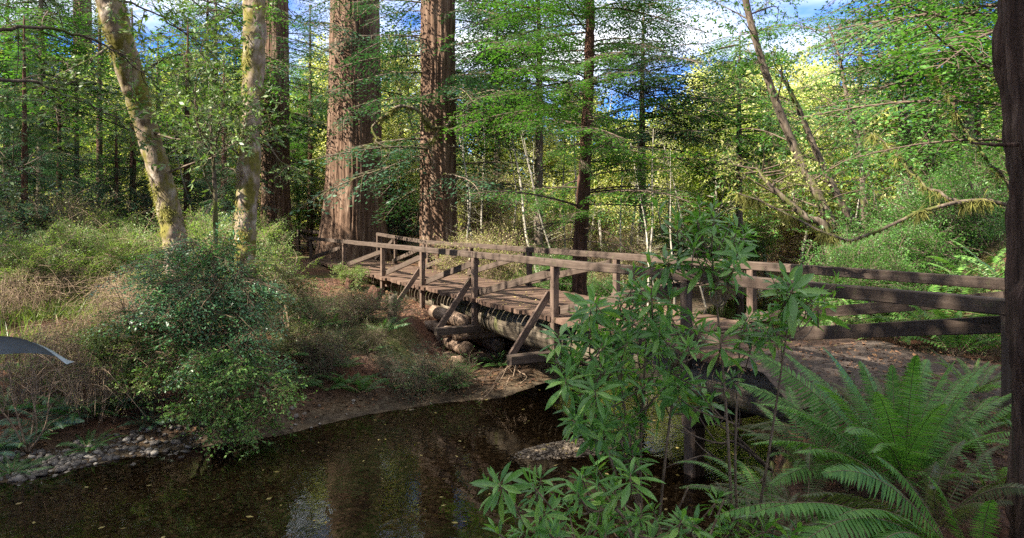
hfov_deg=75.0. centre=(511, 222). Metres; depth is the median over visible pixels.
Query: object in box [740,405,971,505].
sword fern
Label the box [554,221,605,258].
bush
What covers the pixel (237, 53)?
tall conifer
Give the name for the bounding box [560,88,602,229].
bare alder
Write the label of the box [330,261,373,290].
huckleberry bush
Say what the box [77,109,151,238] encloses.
conifer tree
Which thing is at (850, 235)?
dark bush
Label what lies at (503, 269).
bush
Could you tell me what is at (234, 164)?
conifer tree
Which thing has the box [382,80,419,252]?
conifer tree
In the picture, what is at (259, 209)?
bush
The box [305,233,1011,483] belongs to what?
footbridge
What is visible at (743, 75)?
alder tree
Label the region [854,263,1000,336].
bank fern
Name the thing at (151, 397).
bramble thicket
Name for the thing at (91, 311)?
bramble thicket
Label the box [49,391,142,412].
waterside fern
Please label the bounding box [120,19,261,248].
conifer tree
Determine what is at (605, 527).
rhododendron
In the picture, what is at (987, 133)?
alder tree
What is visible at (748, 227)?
bush
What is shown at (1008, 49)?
charred trunk
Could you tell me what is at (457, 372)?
bank brush
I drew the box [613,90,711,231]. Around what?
alder tree
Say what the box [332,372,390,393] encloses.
bank fern
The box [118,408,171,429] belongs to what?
waterside fern
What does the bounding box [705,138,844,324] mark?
leaning tree
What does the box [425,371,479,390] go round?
bank fern
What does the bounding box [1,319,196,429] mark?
bramble thicket
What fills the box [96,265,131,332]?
dead branch
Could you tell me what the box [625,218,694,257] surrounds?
bush
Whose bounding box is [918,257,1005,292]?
bank fern
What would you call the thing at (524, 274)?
grass
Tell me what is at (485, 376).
fallen branch
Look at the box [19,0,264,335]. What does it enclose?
mossy alder
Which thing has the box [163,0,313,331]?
mossy alder
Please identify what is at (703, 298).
bare alder
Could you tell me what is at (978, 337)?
bank fern
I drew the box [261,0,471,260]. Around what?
redwood tree
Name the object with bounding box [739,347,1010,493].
sword fern
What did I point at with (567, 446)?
gravel bar
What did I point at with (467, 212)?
bare alder
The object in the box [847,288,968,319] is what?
bank fern
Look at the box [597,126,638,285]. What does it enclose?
bare alder
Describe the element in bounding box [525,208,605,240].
bush
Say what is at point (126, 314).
bramble thicket
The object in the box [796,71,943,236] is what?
alder tree
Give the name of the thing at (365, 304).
bank brush
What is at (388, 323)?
bank fern
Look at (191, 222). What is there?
sprout bush
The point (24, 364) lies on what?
waterside fern
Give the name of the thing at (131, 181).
conifer tree
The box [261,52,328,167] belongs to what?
tall conifer
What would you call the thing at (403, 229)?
conifer tree
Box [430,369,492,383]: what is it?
fallen branch
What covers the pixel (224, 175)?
conifer tree
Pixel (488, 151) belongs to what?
alder tree
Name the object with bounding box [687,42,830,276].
alder tree
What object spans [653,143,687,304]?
bare alder
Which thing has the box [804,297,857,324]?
bank fern
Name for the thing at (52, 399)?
waterside fern
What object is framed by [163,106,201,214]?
bare alder
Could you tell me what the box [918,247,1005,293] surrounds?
bank fern
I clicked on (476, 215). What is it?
bush
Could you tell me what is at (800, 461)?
sword fern
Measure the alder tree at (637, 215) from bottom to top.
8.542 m
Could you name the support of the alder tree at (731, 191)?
on the ground at (328, 417)
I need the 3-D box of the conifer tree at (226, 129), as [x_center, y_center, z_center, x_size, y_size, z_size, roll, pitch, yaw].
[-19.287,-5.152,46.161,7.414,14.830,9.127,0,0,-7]
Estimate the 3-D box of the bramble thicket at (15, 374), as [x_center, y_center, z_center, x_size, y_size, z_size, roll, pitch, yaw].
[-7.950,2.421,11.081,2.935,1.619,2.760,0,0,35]
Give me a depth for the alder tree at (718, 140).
44.75 m
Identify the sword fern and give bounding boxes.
[660,481,845,537]
[675,455,831,530]
[684,446,889,536]
[708,476,786,522]
[715,455,1000,537]
[724,385,881,489]
[737,388,931,446]
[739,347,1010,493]
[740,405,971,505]
[747,460,786,495]
[766,493,908,537]
[774,382,890,418]
[779,377,992,441]
[824,440,1023,536]
[838,374,1004,429]
[869,393,1010,457]
[870,414,1007,500]
[903,347,1011,427]
[916,358,1000,394]
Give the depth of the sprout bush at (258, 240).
18.14 m
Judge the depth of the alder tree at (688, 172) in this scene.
39.73 m
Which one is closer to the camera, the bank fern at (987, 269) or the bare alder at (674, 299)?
the bank fern at (987, 269)
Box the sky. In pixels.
[0,0,994,185]
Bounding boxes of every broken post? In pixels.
[345,277,354,289]
[388,291,396,323]
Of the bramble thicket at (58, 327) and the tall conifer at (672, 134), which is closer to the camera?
the bramble thicket at (58, 327)
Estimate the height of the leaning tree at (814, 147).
8.717 m
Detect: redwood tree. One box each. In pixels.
[0,0,162,213]
[182,0,328,253]
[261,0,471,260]
[290,0,577,270]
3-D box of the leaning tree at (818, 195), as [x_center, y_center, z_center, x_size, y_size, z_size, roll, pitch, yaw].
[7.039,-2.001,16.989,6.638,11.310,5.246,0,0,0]
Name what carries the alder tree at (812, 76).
on the ground at (328, 417)
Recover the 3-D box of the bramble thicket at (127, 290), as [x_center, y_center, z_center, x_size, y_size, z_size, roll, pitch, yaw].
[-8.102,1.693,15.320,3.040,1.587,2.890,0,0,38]
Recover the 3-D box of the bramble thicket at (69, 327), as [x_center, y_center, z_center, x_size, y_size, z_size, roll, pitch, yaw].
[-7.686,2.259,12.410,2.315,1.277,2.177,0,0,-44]
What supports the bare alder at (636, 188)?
on the ground at (328, 417)
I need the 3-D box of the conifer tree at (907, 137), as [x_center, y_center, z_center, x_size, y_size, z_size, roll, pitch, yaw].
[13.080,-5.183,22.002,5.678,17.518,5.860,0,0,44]
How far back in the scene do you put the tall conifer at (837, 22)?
35.60 m
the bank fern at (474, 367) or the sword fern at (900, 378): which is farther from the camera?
the bank fern at (474, 367)
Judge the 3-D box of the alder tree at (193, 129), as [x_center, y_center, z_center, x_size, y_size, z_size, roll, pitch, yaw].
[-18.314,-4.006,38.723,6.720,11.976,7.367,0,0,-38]
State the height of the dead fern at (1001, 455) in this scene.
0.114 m
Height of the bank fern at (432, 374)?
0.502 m
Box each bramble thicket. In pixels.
[0,255,85,320]
[0,256,76,292]
[0,280,53,327]
[0,320,146,395]
[0,324,111,416]
[1,299,121,369]
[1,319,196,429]
[4,259,116,313]
[24,244,89,289]
[34,310,151,375]
[39,289,135,336]
[51,255,117,295]
[54,266,198,336]
[60,267,142,324]
[68,285,204,349]
[72,269,198,313]
[73,336,229,410]
[81,290,196,346]
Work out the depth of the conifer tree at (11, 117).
27.90 m
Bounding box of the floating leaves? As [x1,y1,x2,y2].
[2,398,744,537]
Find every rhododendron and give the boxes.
[470,454,819,537]
[538,261,734,535]
[635,195,849,537]
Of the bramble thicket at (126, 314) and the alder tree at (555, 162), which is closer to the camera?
the bramble thicket at (126, 314)
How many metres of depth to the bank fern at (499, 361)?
15.30 m
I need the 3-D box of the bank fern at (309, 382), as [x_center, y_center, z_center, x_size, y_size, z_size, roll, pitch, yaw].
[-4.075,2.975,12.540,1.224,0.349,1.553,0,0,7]
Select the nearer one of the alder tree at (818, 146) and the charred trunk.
the charred trunk
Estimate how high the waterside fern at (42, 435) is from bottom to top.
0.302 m
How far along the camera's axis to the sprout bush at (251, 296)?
14.39 m
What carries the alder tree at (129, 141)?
on the ground at (328, 417)
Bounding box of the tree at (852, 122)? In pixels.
[760,3,881,224]
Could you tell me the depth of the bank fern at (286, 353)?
13.28 m
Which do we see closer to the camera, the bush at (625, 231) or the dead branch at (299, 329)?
the dead branch at (299, 329)
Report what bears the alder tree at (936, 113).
on the ground at (328, 417)
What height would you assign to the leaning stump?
1.288 m
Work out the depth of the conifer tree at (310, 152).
41.83 m
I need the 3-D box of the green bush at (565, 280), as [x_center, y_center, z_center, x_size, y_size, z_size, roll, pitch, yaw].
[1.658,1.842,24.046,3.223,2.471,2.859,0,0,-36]
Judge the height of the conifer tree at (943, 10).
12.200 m
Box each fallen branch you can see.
[342,346,377,363]
[342,377,394,391]
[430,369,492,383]
[456,366,499,381]
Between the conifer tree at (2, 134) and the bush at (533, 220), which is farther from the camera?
the bush at (533, 220)
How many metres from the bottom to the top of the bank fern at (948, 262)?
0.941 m
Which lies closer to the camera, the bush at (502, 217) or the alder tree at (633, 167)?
the alder tree at (633, 167)
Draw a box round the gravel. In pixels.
[0,396,358,518]
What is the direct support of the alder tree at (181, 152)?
on the ground at (328, 417)
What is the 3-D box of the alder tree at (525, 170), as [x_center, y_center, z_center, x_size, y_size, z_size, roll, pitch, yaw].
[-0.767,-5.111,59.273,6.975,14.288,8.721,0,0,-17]
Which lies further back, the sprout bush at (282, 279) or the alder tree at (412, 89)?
the alder tree at (412, 89)
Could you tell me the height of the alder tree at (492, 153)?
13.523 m
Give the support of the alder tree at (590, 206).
on the ground at (328, 417)
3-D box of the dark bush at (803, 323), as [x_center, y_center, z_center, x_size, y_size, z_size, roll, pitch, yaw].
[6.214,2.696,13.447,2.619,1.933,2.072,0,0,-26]
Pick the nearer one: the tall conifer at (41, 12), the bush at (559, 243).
the tall conifer at (41, 12)
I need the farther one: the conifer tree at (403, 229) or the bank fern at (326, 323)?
the conifer tree at (403, 229)
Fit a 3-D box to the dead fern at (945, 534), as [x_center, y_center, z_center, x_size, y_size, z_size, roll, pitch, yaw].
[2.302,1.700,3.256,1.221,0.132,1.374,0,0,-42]
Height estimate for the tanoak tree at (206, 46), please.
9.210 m
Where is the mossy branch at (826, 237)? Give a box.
[726,68,1008,252]
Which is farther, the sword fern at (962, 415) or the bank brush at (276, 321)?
the bank brush at (276, 321)
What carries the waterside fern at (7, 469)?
on the ground at (328, 417)
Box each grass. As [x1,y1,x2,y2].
[0,276,221,369]
[485,257,671,292]
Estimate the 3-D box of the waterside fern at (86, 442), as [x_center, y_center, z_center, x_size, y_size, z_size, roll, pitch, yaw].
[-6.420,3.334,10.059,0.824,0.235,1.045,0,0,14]
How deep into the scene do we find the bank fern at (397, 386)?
13.28 m
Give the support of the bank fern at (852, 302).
on the ground at (328, 417)
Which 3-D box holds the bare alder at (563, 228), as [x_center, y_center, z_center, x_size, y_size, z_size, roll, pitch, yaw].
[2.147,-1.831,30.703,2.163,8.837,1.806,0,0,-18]
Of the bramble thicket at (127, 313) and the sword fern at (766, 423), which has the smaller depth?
the sword fern at (766, 423)
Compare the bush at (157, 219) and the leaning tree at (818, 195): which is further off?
the bush at (157, 219)
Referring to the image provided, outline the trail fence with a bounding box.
[296,229,318,253]
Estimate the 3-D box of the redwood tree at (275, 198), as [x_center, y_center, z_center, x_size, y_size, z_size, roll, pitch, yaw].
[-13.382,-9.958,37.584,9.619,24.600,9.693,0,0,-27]
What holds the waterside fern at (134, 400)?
on the ground at (328, 417)
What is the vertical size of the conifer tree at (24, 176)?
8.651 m
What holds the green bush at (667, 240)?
on the ground at (328, 417)
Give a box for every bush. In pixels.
[0,181,155,275]
[0,185,86,252]
[0,220,92,307]
[5,216,119,289]
[60,220,161,297]
[65,204,160,276]
[66,313,183,405]
[85,204,308,407]
[114,231,257,296]
[117,334,317,460]
[128,201,212,241]
[133,203,232,264]
[138,211,288,296]
[189,216,334,299]
[192,267,294,326]
[194,236,318,320]
[221,209,300,273]
[233,160,324,248]
[241,252,326,379]
[261,264,301,314]
[301,172,324,230]
[303,170,386,247]
[306,163,418,252]
[308,157,457,251]
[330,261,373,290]
[417,149,530,251]
[421,225,489,277]
[434,217,550,285]
[457,200,572,267]
[458,202,529,233]
[476,212,573,265]
[484,198,591,246]
[508,212,572,269]
[516,223,597,257]
[523,240,598,291]
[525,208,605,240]
[532,282,549,288]
[543,185,637,250]
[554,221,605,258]
[565,271,628,296]
[587,222,673,289]
[587,248,642,288]
[607,211,637,241]
[621,228,675,279]
[625,215,746,293]
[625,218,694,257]
[674,194,816,277]
[703,200,791,274]
[749,188,813,263]
[760,180,818,262]
[770,197,819,260]
[779,196,854,260]
[791,223,922,324]
[797,319,837,326]
[801,225,923,317]
[803,235,959,323]
[830,195,917,248]
[834,209,997,318]
[853,174,1004,271]
[878,157,1008,272]
[881,126,1008,233]
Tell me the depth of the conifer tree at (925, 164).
24.00 m
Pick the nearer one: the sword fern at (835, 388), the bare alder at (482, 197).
the sword fern at (835, 388)
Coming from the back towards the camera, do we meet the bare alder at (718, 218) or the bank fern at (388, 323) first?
the bare alder at (718, 218)
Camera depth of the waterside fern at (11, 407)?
10.98 m
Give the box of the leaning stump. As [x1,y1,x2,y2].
[366,285,382,310]
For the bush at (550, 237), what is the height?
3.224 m
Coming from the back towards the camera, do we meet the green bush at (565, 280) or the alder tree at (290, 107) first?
the alder tree at (290, 107)
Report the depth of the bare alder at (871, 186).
24.21 m
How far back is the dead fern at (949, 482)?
4.39 m
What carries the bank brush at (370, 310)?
on the ground at (328, 417)
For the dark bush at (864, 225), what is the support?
on the ground at (328, 417)
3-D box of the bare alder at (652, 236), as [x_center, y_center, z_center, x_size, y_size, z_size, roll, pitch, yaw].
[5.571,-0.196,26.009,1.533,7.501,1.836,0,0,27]
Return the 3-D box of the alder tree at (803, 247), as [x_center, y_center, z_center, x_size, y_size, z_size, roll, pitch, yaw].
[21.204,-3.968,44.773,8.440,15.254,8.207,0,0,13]
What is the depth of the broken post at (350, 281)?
21.88 m
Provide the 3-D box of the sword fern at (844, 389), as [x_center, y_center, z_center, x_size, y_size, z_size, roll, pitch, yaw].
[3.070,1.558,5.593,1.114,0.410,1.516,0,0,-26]
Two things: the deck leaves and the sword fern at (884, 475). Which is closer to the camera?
the sword fern at (884, 475)
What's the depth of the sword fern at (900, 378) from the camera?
5.86 m
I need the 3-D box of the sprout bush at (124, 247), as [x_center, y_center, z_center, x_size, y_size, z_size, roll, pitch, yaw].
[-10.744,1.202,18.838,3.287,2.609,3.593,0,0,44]
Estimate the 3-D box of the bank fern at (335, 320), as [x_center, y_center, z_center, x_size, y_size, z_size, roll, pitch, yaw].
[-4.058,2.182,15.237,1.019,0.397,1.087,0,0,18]
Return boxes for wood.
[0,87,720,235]
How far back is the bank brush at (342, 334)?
14.25 m
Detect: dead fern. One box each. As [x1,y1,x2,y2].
[752,426,879,464]
[816,450,1003,503]
[821,497,979,537]
[891,423,1008,464]
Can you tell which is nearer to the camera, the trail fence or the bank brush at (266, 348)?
the bank brush at (266, 348)
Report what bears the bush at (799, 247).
on the ground at (328, 417)
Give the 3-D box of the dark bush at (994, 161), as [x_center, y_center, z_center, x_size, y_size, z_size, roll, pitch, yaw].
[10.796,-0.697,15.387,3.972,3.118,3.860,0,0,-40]
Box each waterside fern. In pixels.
[0,353,64,374]
[0,371,103,388]
[0,386,71,413]
[0,396,106,438]
[0,417,70,448]
[0,423,46,455]
[0,452,54,476]
[12,392,149,422]
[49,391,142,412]
[55,428,126,456]
[64,353,129,369]
[90,390,175,407]
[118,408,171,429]
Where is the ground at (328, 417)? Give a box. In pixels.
[0,191,1010,537]
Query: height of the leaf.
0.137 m
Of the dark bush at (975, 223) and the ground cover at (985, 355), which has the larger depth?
the dark bush at (975, 223)
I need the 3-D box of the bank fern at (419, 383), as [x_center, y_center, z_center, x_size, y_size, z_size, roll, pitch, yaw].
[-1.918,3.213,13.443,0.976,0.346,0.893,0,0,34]
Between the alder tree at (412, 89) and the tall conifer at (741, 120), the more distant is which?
the alder tree at (412, 89)
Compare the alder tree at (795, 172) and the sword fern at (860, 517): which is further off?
the alder tree at (795, 172)
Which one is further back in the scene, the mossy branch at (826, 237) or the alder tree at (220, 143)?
the alder tree at (220, 143)
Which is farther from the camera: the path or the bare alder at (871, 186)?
the bare alder at (871, 186)
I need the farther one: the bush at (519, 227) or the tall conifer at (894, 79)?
the bush at (519, 227)
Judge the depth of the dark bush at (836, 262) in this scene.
11.79 m
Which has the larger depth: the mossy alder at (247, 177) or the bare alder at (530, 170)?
the bare alder at (530, 170)
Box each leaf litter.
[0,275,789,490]
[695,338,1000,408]
[767,316,1010,537]
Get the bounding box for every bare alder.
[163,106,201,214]
[166,70,219,196]
[194,73,222,217]
[444,106,483,239]
[456,114,482,242]
[459,104,496,238]
[460,101,505,220]
[495,65,540,282]
[497,123,527,232]
[517,129,566,247]
[518,132,552,240]
[524,140,545,218]
[547,87,571,256]
[557,85,606,221]
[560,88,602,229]
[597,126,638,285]
[616,99,651,247]
[626,140,663,302]
[631,125,665,280]
[636,124,671,304]
[646,116,680,237]
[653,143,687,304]
[655,138,709,306]
[702,176,727,291]
[841,151,869,244]
[848,146,882,222]
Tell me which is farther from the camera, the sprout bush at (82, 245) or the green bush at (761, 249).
the green bush at (761, 249)
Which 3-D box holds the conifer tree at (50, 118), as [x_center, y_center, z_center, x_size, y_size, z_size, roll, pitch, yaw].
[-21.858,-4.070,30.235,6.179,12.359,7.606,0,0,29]
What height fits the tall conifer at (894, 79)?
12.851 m
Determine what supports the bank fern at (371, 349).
on the ground at (328, 417)
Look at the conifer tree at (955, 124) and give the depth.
29.96 m
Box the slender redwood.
[450,0,718,296]
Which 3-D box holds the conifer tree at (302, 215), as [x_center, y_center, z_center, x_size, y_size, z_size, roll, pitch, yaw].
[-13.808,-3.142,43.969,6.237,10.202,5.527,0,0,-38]
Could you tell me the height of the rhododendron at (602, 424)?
2.019 m
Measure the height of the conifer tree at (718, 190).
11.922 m
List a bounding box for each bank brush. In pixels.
[247,329,300,363]
[258,310,296,334]
[266,276,344,323]
[267,313,363,379]
[277,323,374,385]
[285,290,350,328]
[292,279,383,329]
[318,279,388,325]
[318,321,365,348]
[345,294,386,322]
[346,314,408,355]
[363,345,404,376]
[367,283,430,324]
[367,339,470,409]
[399,345,504,396]
[406,349,459,379]
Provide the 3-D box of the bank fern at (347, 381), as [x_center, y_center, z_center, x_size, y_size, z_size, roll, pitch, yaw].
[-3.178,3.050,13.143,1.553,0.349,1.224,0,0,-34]
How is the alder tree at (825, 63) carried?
on the ground at (328, 417)
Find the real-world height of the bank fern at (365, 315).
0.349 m
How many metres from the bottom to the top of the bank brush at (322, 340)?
1.452 m
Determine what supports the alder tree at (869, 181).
on the ground at (328, 417)
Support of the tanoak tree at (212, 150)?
on the ground at (328, 417)
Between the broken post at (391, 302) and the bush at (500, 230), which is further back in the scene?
the bush at (500, 230)
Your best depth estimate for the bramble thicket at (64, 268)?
19.01 m
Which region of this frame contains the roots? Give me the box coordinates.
[475,365,526,402]
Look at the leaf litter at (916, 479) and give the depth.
4.49 m
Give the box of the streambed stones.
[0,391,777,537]
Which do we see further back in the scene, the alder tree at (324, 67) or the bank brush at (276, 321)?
the alder tree at (324, 67)
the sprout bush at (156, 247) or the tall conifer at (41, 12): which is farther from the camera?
the tall conifer at (41, 12)
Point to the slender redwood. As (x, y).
(585, 130)
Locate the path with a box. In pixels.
[740,340,1000,417]
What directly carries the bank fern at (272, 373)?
on the ground at (328, 417)
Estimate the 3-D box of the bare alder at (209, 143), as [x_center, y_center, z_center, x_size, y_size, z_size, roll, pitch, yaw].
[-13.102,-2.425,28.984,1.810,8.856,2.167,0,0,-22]
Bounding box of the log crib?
[424,305,542,364]
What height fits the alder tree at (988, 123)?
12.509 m
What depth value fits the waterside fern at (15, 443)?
9.69 m
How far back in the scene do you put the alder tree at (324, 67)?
41.81 m
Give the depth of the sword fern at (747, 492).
5.71 m
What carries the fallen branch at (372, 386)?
on the ground at (328, 417)
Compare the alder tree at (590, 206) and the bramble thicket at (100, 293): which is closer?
the bramble thicket at (100, 293)
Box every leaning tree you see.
[677,0,960,316]
[695,26,930,233]
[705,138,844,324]
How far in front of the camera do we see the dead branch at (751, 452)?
5.38 m
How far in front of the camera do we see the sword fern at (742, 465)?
4.80 m
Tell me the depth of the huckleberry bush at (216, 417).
10.20 m
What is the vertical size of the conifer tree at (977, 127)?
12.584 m
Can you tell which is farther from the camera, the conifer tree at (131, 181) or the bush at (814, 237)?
the bush at (814, 237)
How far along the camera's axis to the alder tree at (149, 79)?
46.30 m
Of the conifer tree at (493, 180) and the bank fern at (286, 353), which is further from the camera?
the conifer tree at (493, 180)
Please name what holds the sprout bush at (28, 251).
on the ground at (328, 417)
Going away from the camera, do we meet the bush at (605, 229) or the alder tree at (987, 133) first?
the alder tree at (987, 133)
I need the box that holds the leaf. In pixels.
[0,336,73,363]
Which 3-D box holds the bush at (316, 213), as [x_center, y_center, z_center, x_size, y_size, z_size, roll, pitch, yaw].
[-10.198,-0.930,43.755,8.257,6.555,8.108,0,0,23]
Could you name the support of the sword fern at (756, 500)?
on the ground at (328, 417)
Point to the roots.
(503, 371)
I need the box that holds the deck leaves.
[313,259,861,365]
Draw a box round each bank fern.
[246,362,293,383]
[252,331,330,357]
[263,366,334,391]
[289,315,346,328]
[302,373,345,391]
[313,311,358,326]
[313,372,380,385]
[330,309,384,320]
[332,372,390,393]
[333,351,366,367]
[356,340,389,351]
[361,317,411,331]
[374,374,411,389]
[384,363,476,379]
[400,374,438,390]
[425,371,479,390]
[457,362,482,373]
[477,350,506,366]
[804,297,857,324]
[821,284,897,323]
[827,301,959,344]
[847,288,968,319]
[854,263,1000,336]
[857,305,1000,356]
[861,274,1000,344]
[909,310,1000,354]
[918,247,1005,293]
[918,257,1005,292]
[920,256,1002,315]
[943,239,1004,277]
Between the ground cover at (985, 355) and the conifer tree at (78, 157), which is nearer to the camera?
the ground cover at (985, 355)
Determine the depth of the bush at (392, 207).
39.03 m
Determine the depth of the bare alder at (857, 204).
29.34 m
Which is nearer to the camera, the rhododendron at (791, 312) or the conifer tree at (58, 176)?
the rhododendron at (791, 312)
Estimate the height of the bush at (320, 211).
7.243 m
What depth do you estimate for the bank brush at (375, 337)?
14.24 m
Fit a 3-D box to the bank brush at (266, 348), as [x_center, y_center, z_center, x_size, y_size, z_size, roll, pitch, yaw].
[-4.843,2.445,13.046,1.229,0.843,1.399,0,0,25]
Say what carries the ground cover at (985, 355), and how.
on the ground at (328, 417)
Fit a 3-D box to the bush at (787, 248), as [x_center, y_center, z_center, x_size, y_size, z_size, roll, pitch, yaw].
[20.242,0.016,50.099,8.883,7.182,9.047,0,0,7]
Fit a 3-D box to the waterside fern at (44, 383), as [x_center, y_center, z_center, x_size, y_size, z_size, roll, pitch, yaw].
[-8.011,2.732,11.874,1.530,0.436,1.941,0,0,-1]
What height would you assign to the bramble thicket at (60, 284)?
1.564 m
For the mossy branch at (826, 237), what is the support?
attached to the charred trunk
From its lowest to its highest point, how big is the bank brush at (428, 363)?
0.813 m
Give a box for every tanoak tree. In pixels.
[0,0,279,239]
[113,0,297,334]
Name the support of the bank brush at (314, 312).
on the ground at (328, 417)
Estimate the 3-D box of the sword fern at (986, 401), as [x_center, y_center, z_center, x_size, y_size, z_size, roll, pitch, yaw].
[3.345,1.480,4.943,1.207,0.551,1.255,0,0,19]
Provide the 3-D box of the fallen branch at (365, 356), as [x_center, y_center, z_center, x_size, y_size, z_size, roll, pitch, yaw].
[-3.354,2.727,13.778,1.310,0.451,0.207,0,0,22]
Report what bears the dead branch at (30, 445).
on the ground at (328, 417)
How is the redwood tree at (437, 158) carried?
on the ground at (328, 417)
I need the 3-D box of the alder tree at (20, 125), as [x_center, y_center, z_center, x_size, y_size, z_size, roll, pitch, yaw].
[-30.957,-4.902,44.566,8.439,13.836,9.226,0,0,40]
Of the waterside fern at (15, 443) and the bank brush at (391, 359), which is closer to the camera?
the waterside fern at (15, 443)
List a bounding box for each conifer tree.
[0,0,83,233]
[0,0,100,238]
[0,1,78,204]
[0,3,103,198]
[0,15,106,272]
[0,69,108,272]
[33,49,136,226]
[62,12,154,220]
[67,7,183,254]
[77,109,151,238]
[91,35,198,237]
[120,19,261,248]
[151,54,301,261]
[173,0,267,226]
[195,50,260,213]
[289,4,327,250]
[290,99,322,249]
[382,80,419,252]
[387,151,419,255]
[459,102,528,247]
[702,84,735,270]
[799,0,1003,176]
[811,128,886,282]
[812,0,995,206]
[827,3,1003,203]
[901,0,1004,230]
[916,24,1006,252]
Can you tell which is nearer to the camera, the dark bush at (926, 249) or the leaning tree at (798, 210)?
the dark bush at (926, 249)
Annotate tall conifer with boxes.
[0,0,168,221]
[113,0,320,203]
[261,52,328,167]
[403,0,571,243]
[413,0,643,272]
[551,0,754,284]
[653,19,849,297]
[783,5,961,209]
[799,0,998,171]
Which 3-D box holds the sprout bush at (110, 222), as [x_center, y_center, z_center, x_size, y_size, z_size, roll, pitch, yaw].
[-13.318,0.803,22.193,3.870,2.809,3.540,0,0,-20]
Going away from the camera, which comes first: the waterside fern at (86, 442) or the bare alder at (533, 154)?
the waterside fern at (86, 442)
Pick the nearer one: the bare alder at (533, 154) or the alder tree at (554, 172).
the bare alder at (533, 154)
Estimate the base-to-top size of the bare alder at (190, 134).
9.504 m
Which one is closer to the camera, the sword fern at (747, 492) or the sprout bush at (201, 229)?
the sword fern at (747, 492)
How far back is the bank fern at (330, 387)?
12.78 m
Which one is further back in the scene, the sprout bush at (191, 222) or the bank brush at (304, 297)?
the sprout bush at (191, 222)
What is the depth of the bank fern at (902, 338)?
9.61 m
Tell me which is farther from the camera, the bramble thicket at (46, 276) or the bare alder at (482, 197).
the bare alder at (482, 197)
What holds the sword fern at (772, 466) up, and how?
on the ground at (328, 417)
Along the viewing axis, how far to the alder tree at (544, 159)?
42.95 m
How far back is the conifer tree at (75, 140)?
30.01 m
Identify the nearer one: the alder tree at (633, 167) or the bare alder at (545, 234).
the bare alder at (545, 234)
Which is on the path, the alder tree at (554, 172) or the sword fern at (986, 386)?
the sword fern at (986, 386)
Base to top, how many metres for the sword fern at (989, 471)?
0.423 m
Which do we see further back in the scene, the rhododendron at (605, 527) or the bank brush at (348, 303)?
the bank brush at (348, 303)
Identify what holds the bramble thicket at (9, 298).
on the ground at (328, 417)
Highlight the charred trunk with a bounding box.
[970,0,1023,537]
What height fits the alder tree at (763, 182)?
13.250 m
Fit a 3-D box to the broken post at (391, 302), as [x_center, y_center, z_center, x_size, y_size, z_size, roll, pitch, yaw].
[-2.806,2.320,15.602,0.264,1.406,0.261,0,0,-34]
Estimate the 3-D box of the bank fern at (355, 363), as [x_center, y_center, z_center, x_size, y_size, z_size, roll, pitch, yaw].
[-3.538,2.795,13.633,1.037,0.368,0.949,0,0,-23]
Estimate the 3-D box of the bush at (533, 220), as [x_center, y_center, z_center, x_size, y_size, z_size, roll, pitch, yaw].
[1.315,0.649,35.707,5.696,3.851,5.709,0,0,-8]
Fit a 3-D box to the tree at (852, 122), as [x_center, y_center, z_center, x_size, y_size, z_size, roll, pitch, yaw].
[10.083,-1.691,21.475,3.139,10.788,4.022,0,0,0]
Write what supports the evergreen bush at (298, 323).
on the ground at (328, 417)
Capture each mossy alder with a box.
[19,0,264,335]
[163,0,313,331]
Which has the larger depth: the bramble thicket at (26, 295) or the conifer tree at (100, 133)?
the conifer tree at (100, 133)
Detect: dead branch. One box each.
[0,356,71,453]
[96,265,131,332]
[276,311,327,355]
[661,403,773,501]
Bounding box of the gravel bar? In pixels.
[502,437,737,470]
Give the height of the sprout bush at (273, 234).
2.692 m
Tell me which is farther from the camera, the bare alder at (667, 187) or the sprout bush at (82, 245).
the bare alder at (667, 187)
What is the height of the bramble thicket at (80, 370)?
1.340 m
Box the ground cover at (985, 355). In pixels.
[763,334,1011,529]
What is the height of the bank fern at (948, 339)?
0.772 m
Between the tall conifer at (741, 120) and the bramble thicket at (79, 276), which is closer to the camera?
the bramble thicket at (79, 276)
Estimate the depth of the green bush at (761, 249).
36.96 m
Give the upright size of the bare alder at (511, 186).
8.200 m
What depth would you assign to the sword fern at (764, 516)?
3.56 m
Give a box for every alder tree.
[0,40,95,190]
[33,47,174,216]
[70,31,181,179]
[85,44,190,211]
[137,50,242,197]
[153,55,261,212]
[153,70,221,197]
[260,75,325,201]
[298,30,405,199]
[380,20,477,221]
[381,34,483,205]
[410,71,528,234]
[457,92,529,239]
[460,138,530,226]
[489,95,575,222]
[507,107,612,234]
[521,131,591,228]
[552,73,654,260]
[553,95,638,261]
[593,112,690,244]
[603,107,669,241]
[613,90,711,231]
[631,109,715,227]
[654,86,776,269]
[678,48,723,150]
[681,47,806,236]
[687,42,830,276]
[692,72,775,213]
[694,58,785,214]
[759,105,836,261]
[769,37,834,240]
[769,42,838,246]
[772,58,887,264]
[792,57,888,180]
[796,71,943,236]
[799,77,896,218]
[817,98,946,231]
[875,47,1004,198]
[915,69,1003,176]
[958,90,1001,136]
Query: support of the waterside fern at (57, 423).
on the ground at (328, 417)
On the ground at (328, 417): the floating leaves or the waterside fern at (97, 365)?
the waterside fern at (97, 365)
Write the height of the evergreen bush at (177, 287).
3.606 m
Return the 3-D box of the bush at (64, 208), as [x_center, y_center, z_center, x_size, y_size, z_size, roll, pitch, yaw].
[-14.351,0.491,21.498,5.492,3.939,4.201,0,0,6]

